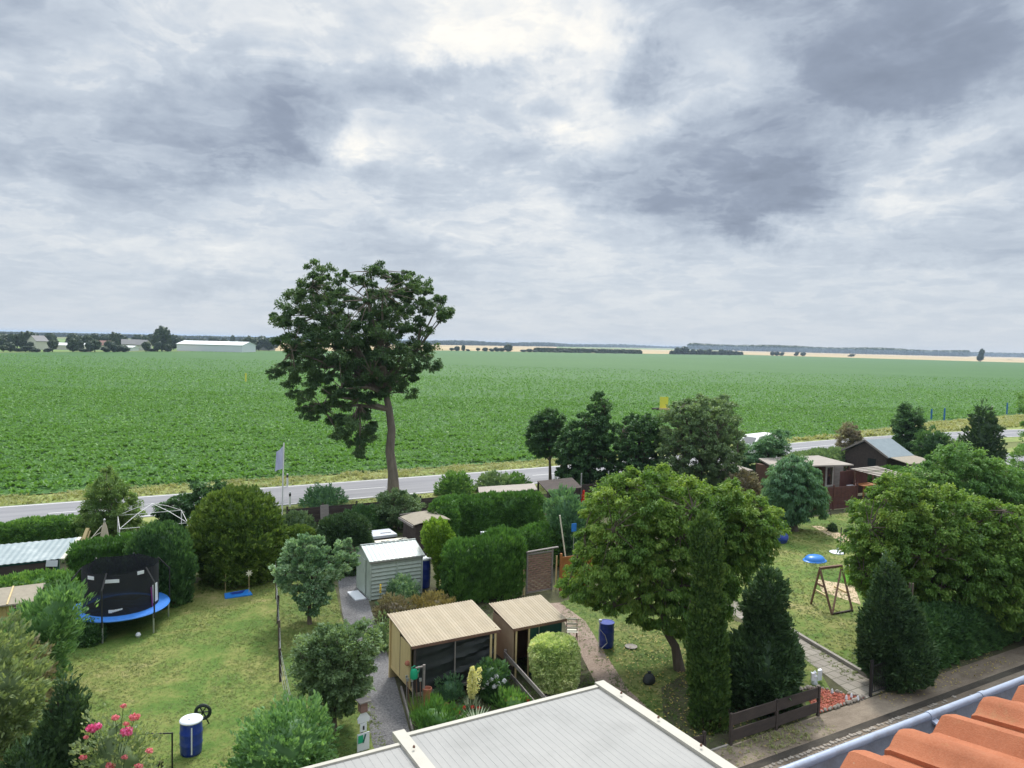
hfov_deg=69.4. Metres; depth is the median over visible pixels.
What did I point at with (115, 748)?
rose bush
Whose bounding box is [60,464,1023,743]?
garden ground
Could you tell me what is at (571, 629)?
folding chair
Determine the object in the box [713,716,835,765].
track grass
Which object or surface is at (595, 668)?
side path
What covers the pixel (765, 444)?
lilac bush
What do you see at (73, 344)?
bush
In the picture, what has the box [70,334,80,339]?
tree
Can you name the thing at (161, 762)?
metal railing
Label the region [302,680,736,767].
annex
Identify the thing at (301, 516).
rose shrub
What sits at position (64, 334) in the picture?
woodland
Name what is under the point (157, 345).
bush
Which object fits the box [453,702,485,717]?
red begonias
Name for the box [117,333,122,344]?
tree
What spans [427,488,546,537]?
garden hedge
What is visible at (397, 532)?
soil weeds
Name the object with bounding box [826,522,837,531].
box ball
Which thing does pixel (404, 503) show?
apple tree
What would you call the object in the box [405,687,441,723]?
tall grass clump
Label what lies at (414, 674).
watering can
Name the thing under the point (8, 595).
board shed
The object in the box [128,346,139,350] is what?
house
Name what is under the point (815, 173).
sky
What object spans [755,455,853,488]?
garden house
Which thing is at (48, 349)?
bush
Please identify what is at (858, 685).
paved path
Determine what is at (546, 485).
canopy roof
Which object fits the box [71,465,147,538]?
pale tree
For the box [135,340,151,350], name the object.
house
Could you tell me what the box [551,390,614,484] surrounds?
ash tree
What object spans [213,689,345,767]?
leafy bush
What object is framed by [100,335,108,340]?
tree
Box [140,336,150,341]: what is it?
tree
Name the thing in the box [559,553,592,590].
plank fence
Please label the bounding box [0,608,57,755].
overgrown hedge
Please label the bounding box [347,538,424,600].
tool shed
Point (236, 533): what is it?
round cypress
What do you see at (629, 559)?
cherry tree
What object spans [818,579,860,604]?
sand patch
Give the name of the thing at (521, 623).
garden shed
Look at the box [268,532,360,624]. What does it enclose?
silver leaved tree
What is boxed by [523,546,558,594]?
woven screen
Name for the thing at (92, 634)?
bush
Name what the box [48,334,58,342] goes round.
tree
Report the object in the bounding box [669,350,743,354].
hedge
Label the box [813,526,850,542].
garden path
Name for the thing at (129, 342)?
house
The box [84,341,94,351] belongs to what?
bush
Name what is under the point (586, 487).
plank fence
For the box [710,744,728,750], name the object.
path kerb
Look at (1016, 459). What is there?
side road
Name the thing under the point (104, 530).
folded parasol
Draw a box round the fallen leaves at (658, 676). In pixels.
[601,631,774,735]
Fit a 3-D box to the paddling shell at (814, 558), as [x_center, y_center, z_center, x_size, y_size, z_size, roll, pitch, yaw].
[16.590,9.524,40.494,1.414,0.310,1.131,0,4,-29]
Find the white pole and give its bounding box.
[559,515,565,556]
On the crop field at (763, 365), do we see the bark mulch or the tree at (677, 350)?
the tree at (677, 350)
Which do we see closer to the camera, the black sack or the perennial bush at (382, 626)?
the black sack
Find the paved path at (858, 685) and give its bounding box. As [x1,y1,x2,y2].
[731,601,884,700]
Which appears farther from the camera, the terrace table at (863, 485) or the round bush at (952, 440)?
the round bush at (952, 440)
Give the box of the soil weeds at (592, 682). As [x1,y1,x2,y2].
[409,605,664,726]
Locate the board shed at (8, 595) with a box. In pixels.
[0,583,45,628]
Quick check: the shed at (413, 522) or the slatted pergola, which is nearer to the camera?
the shed at (413, 522)
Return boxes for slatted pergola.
[839,466,906,502]
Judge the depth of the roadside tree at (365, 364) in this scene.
51.84 m
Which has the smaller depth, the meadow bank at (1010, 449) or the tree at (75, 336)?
the meadow bank at (1010, 449)
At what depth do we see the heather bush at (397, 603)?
30.10 m
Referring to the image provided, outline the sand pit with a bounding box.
[224,589,252,598]
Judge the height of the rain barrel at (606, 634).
1.120 m
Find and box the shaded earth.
[661,673,809,748]
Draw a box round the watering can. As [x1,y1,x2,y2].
[410,665,419,679]
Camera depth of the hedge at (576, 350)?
1070.76 m
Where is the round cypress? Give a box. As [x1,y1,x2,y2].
[185,483,289,590]
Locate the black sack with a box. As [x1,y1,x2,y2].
[643,671,655,684]
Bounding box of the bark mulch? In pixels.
[809,687,863,712]
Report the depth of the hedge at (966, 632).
27.82 m
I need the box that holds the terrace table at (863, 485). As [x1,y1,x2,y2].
[858,482,877,498]
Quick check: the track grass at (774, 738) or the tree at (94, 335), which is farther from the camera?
the tree at (94, 335)
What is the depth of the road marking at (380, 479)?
59.29 m
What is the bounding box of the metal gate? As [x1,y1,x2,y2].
[869,660,892,696]
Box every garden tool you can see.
[405,675,407,706]
[406,678,409,705]
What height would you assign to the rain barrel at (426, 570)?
1.385 m
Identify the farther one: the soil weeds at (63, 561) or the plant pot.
the soil weeds at (63, 561)
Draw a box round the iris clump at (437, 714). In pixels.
[408,691,467,730]
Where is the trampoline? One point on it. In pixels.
(125, 587)
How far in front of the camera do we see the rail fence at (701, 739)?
21.00 m
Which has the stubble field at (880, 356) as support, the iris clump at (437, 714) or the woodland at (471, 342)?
the woodland at (471, 342)
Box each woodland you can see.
[0,331,424,343]
[409,340,686,347]
[687,343,970,356]
[969,352,1023,356]
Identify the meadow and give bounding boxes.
[0,339,274,351]
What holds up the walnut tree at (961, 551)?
on the lawn at (813, 622)
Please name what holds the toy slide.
on the lawn at (813, 622)
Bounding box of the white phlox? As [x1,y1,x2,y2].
[481,674,506,704]
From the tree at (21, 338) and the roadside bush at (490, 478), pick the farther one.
the tree at (21, 338)
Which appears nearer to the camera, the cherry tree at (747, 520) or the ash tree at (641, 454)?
the cherry tree at (747, 520)
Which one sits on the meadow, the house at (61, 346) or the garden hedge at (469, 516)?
the house at (61, 346)
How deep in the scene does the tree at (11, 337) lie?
463.78 m
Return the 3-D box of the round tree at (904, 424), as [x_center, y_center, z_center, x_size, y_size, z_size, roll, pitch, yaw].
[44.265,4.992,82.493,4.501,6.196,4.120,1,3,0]
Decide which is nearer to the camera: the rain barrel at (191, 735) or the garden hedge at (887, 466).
the rain barrel at (191, 735)
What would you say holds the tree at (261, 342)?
on the meadow
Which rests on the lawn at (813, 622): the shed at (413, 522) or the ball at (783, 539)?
the ball at (783, 539)
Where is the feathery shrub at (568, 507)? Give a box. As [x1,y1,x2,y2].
[541,484,597,560]
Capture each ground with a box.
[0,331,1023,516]
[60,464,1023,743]
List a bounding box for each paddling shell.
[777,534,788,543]
[803,554,826,563]
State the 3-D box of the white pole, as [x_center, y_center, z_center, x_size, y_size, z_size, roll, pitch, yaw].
[2.549,7.978,36.111,0.627,3.212,0.069,0,3,-19]
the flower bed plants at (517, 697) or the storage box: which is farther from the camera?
the storage box
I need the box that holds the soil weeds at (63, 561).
[60,507,316,593]
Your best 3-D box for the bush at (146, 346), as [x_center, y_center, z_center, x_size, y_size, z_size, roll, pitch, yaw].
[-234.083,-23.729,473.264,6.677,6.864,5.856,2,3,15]
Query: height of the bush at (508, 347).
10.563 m
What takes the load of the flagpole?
on the garden ground at (552, 596)
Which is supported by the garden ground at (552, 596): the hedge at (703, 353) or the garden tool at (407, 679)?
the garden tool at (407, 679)
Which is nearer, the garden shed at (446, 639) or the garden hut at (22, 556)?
the garden shed at (446, 639)
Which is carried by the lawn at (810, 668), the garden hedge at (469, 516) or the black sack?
the black sack
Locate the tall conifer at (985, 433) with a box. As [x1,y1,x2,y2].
[955,399,1008,475]
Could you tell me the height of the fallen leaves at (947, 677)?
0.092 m
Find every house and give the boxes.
[26,335,48,349]
[48,343,85,349]
[121,339,139,345]
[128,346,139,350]
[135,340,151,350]
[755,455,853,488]
[779,675,1023,767]
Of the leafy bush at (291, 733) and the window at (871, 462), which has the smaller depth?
the leafy bush at (291, 733)
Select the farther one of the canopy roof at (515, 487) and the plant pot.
the canopy roof at (515, 487)
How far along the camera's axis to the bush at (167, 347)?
498.66 m
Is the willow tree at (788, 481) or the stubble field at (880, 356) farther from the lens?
the stubble field at (880, 356)
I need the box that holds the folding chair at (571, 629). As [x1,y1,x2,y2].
[566,618,577,639]
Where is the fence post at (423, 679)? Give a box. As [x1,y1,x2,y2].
[415,664,424,702]
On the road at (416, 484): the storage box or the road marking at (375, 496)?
the road marking at (375, 496)
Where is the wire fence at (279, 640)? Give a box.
[274,554,290,697]
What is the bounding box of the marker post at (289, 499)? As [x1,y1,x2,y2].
[289,492,290,506]
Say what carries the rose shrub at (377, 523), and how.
on the garden ground at (552, 596)
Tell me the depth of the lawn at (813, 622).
35.41 m
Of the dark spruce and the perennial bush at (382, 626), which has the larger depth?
the perennial bush at (382, 626)
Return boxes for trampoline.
[67,552,169,642]
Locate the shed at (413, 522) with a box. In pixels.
[398,509,450,555]
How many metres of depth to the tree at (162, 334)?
502.30 m
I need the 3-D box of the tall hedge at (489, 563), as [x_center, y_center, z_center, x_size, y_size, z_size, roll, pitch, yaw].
[-1.309,8.069,33.488,4.157,3.103,2.546,0,3,-24]
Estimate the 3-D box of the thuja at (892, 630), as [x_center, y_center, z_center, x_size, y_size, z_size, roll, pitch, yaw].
[13.199,8.073,25.286,2.854,4.828,2.346,1,3,0]
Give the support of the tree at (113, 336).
on the meadow
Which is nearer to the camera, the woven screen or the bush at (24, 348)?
the woven screen
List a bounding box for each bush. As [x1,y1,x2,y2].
[0,345,8,351]
[0,732,59,767]
[3,342,15,351]
[20,346,29,351]
[43,348,53,351]
[47,340,58,351]
[66,338,79,351]
[68,702,165,767]
[71,616,107,647]
[78,338,83,348]
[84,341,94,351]
[91,339,101,351]
[100,346,110,351]
[107,341,118,351]
[118,344,130,351]
[141,342,150,350]
[150,479,228,528]
[153,341,161,351]
[162,344,171,351]
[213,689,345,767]
[278,523,316,569]
[297,482,348,508]
[369,609,388,652]
[371,591,415,626]
[406,589,456,609]
[420,516,455,590]
[433,469,475,495]
[472,469,514,491]
[502,470,532,484]
[504,344,512,351]
[527,631,581,695]
[724,468,761,495]
[732,428,791,475]
[833,421,863,447]
[909,425,951,466]
[946,433,967,449]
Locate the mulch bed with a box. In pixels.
[810,689,863,712]
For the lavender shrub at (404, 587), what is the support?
on the garden ground at (552, 596)
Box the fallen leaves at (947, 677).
[872,653,1009,703]
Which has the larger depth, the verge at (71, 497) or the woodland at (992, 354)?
the woodland at (992, 354)
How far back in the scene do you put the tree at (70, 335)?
526.77 m
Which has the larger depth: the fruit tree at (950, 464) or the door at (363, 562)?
the fruit tree at (950, 464)
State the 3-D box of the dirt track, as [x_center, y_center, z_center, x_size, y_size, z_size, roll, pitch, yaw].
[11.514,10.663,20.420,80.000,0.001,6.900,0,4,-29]
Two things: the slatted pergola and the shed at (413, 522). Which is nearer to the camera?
the shed at (413, 522)
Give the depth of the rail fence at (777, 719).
22.28 m
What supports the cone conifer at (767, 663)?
on the shaded earth
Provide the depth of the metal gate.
24.70 m
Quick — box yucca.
[460,706,489,717]
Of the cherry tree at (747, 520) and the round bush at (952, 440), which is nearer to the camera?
the cherry tree at (747, 520)
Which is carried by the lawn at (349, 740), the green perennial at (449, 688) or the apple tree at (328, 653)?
the apple tree at (328, 653)
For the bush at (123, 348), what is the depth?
458.11 m
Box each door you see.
[360,556,365,593]
[400,636,410,686]
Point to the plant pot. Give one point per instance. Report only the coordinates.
(425, 692)
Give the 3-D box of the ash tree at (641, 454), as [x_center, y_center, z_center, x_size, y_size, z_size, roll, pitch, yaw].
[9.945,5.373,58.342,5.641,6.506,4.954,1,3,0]
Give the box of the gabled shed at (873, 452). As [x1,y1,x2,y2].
[841,438,925,469]
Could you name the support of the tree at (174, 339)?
on the meadow
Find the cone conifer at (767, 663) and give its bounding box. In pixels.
[726,562,806,718]
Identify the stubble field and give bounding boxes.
[275,343,1023,362]
[557,347,718,350]
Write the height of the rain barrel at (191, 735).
1.020 m
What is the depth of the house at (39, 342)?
468.53 m
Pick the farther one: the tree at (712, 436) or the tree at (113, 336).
the tree at (113, 336)
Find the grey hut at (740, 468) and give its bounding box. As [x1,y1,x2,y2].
[715,464,752,480]
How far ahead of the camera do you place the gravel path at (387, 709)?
24.22 m
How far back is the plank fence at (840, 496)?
53.85 m
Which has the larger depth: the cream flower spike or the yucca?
the cream flower spike
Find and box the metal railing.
[144,732,172,767]
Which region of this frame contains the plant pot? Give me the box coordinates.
[423,686,431,705]
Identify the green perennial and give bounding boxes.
[433,671,467,703]
[474,656,514,703]
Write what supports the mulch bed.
on the garden ground at (552, 596)
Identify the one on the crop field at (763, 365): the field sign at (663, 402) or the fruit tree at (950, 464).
the field sign at (663, 402)
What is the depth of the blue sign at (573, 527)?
37.24 m
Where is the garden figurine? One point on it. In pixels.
(815, 677)
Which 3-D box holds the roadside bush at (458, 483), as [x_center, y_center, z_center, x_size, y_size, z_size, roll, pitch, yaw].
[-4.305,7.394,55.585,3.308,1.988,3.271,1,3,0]
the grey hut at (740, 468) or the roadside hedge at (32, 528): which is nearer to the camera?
the roadside hedge at (32, 528)
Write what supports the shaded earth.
on the lawn at (810, 668)
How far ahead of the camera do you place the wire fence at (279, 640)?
26.56 m
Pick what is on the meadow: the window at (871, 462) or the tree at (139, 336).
the tree at (139, 336)
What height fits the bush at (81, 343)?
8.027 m
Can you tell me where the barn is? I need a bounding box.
[176,340,255,351]
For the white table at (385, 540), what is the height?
1.009 m
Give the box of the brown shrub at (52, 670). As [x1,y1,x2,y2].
[8,633,61,725]
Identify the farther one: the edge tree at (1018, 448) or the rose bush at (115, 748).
the edge tree at (1018, 448)
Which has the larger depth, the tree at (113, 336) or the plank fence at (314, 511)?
the tree at (113, 336)
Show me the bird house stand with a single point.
(362, 737)
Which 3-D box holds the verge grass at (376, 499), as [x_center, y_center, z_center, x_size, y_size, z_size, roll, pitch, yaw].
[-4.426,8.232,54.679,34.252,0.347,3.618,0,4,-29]
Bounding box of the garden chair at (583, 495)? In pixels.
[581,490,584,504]
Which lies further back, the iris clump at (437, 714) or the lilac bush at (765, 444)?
the lilac bush at (765, 444)
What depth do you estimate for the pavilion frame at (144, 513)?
37.71 m
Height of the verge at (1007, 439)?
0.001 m
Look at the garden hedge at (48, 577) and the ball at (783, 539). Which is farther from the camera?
the ball at (783, 539)
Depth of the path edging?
22.99 m
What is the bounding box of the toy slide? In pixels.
[842,565,850,582]
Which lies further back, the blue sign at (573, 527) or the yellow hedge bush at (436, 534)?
the blue sign at (573, 527)
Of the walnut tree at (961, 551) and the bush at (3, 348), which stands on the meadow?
the bush at (3, 348)
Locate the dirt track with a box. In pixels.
[714,646,1023,767]
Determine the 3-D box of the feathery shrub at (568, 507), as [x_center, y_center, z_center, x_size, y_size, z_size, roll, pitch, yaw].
[3.162,7.315,38.856,3.275,4.353,3.021,1,3,0]
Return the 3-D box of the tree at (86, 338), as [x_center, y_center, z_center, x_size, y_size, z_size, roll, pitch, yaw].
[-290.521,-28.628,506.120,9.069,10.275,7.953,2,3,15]
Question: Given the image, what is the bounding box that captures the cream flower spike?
[464,666,481,708]
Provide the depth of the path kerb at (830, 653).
27.81 m
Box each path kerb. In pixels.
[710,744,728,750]
[791,628,882,686]
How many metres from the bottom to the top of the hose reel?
0.669 m
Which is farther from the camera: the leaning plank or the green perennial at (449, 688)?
the leaning plank
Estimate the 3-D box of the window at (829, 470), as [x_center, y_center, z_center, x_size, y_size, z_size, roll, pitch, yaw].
[25.722,7.463,59.898,0.950,1.720,0.090,0,4,-29]
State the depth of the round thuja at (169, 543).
31.10 m
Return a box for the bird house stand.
[355,696,370,752]
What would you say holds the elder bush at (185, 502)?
on the garden ground at (552, 596)
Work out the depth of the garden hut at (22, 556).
31.12 m
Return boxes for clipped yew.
[315,511,374,575]
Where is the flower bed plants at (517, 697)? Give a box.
[488,684,531,709]
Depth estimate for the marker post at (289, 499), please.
50.22 m
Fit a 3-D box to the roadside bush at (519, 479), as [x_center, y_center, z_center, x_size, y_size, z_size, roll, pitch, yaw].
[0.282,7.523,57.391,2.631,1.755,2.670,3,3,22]
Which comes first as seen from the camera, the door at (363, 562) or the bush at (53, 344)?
the door at (363, 562)
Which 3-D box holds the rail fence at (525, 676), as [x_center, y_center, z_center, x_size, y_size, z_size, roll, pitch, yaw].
[0.668,9.775,23.210,0.162,0.950,5.026,0,3,-22]
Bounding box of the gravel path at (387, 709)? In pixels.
[338,572,409,748]
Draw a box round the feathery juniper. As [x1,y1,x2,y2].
[1,571,98,678]
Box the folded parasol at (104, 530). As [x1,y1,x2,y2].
[91,518,108,537]
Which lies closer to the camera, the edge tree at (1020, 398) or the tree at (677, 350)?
the edge tree at (1020, 398)
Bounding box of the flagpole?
[275,443,284,514]
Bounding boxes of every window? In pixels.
[825,466,833,486]
[867,458,875,465]
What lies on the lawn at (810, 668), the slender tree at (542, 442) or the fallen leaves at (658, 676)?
the fallen leaves at (658, 676)
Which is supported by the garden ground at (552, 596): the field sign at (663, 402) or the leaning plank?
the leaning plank
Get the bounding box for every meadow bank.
[871,414,1023,432]
[1007,446,1020,452]
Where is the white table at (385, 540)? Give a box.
[374,537,407,542]
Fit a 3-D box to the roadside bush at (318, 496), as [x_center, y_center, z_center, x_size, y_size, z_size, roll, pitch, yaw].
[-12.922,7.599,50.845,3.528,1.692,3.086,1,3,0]
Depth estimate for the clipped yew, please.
36.03 m
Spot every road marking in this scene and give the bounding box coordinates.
[0,429,1023,507]
[140,436,1013,516]
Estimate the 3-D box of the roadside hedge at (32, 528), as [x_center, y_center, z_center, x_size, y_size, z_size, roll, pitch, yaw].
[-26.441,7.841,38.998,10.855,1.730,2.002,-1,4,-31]
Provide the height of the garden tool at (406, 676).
0.952 m
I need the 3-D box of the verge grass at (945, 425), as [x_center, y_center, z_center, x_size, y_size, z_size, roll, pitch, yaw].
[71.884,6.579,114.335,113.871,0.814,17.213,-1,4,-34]
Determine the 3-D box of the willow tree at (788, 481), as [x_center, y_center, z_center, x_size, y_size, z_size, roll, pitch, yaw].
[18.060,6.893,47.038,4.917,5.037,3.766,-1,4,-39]
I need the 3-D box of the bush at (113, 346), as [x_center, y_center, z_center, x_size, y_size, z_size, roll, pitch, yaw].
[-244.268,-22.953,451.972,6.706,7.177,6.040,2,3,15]
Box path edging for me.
[400,686,412,730]
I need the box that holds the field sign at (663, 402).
[659,397,669,410]
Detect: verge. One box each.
[0,427,1023,505]
[133,437,1023,530]
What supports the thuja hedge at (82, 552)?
on the garden ground at (552, 596)
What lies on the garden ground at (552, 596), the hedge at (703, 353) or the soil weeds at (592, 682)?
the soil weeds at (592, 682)
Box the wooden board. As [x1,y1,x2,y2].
[81,528,90,539]
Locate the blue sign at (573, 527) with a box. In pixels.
[571,523,576,549]
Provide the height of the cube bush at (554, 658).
1.864 m
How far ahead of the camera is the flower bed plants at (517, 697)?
23.00 m
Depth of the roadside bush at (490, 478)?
56.35 m
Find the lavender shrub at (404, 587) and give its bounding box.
[385,572,420,603]
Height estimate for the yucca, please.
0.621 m
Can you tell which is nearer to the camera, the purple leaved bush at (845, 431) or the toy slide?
the toy slide
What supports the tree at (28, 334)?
on the meadow
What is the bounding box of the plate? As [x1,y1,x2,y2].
[625,644,636,648]
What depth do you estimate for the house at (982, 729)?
1.43 m
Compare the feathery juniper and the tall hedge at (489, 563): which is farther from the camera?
the tall hedge at (489, 563)
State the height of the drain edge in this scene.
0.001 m
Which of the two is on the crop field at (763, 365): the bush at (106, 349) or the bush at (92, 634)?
the bush at (106, 349)
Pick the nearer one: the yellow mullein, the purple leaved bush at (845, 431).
the yellow mullein
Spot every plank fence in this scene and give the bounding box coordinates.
[286,493,472,527]
[549,482,657,506]
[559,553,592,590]
[809,483,857,511]
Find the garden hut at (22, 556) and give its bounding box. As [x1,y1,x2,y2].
[0,537,81,575]
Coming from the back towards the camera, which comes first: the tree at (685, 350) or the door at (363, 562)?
the tree at (685, 350)
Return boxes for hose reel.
[194,703,211,723]
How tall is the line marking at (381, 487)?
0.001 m
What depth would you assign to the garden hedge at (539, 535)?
37.84 m
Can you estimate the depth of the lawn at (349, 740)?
28.47 m
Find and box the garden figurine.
[811,668,821,684]
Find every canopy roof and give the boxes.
[478,483,536,491]
[537,478,581,520]
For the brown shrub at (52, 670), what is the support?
on the lawn at (192, 686)
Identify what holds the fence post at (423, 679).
on the garden ground at (552, 596)
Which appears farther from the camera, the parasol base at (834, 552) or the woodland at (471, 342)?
the woodland at (471, 342)
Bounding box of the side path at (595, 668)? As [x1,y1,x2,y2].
[550,603,650,710]
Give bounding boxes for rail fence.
[504,649,547,700]
[691,730,705,746]
[728,686,820,745]
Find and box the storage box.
[366,529,396,540]
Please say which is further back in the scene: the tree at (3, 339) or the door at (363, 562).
the tree at (3, 339)
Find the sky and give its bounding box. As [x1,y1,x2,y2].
[0,0,1023,352]
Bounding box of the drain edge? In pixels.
[739,664,1023,767]
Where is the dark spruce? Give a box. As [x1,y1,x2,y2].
[21,663,97,767]
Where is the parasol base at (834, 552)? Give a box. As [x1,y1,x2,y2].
[829,547,843,554]
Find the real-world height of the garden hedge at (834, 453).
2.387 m
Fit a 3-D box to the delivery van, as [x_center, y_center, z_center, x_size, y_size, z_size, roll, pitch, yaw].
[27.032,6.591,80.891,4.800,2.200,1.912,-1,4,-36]
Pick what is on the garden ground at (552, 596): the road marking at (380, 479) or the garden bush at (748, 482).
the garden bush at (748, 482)
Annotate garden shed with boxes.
[387,600,500,696]
[489,594,566,679]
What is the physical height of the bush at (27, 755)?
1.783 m
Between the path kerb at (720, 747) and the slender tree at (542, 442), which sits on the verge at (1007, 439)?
the slender tree at (542, 442)
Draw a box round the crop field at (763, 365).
[0,351,1023,495]
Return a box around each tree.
[0,334,6,344]
[6,333,15,342]
[16,331,25,347]
[22,331,34,345]
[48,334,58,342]
[65,333,76,342]
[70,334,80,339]
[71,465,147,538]
[81,335,93,342]
[91,333,98,339]
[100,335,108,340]
[107,332,119,344]
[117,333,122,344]
[132,334,144,338]
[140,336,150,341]
[151,325,171,350]
[171,334,179,349]
[242,337,257,345]
[256,338,265,349]
[263,338,275,350]
[264,258,455,499]
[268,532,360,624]
[284,617,386,731]
[370,487,425,529]
[523,406,567,479]
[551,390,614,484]
[554,462,724,671]
[606,412,669,477]
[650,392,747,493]
[674,347,682,354]
[681,346,689,354]
[687,477,791,622]
[760,453,831,531]
[835,469,1023,636]
[888,401,928,451]
[894,437,1023,511]
[976,349,984,361]
[1006,443,1023,482]
[1012,391,1023,440]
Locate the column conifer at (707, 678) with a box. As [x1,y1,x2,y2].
[682,508,731,735]
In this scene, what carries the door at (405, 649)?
in the garden shed at (446, 639)
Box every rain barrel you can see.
[179,713,202,757]
[422,556,430,588]
[598,619,614,648]
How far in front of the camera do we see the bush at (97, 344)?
441.44 m
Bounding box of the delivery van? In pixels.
[740,432,779,452]
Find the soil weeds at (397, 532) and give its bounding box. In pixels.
[390,498,787,537]
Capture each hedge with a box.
[0,513,80,543]
[0,567,79,603]
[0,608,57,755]
[65,530,134,598]
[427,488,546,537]
[437,524,527,603]
[516,520,562,569]
[533,347,642,353]
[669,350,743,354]
[781,446,846,470]
[867,464,910,489]
[918,581,1023,669]
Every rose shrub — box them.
[282,509,317,530]
[344,503,392,529]
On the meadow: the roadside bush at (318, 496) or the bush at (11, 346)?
the bush at (11, 346)
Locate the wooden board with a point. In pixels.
(86, 531)
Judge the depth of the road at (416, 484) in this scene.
56.67 m
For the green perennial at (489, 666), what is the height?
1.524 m
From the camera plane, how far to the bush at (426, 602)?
30.82 m
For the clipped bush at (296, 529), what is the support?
on the garden ground at (552, 596)
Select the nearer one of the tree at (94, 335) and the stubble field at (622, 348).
the tree at (94, 335)
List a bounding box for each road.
[0,429,1023,522]
[953,443,1023,468]
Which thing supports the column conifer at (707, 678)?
on the shaded earth
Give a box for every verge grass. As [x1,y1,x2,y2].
[276,484,545,513]
[732,414,1023,444]
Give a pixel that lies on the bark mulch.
(837, 700)
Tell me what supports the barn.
on the crop field at (763, 365)
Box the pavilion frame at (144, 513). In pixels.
[117,503,187,532]
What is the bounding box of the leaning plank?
[320,504,328,518]
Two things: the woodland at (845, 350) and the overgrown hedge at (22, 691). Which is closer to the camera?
the overgrown hedge at (22, 691)
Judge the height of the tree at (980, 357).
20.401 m
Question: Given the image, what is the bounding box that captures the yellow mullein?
[374,584,383,604]
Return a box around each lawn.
[0,581,288,767]
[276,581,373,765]
[560,589,829,748]
[738,513,989,668]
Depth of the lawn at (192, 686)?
25.41 m
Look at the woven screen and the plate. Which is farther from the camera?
the woven screen
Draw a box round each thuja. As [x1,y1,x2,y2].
[122,519,199,608]
[852,549,941,693]
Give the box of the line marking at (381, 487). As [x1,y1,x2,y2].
[48,435,958,513]
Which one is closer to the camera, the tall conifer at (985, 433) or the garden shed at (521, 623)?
the garden shed at (521, 623)
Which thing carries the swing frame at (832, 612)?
on the lawn at (813, 622)
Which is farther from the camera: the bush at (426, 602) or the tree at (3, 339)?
the tree at (3, 339)
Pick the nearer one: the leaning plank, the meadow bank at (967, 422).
the leaning plank
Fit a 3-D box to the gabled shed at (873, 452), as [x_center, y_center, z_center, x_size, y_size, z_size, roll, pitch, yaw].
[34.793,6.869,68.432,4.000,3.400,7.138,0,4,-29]
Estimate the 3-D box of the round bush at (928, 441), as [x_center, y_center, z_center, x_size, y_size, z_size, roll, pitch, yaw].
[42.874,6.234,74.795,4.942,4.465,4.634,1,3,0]
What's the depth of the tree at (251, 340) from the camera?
607.47 m
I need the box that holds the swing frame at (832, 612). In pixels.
[810,564,853,614]
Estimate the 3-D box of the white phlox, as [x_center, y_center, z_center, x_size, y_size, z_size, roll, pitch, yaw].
[-0.558,9.752,23.641,0.886,0.902,0.938,1,3,0]

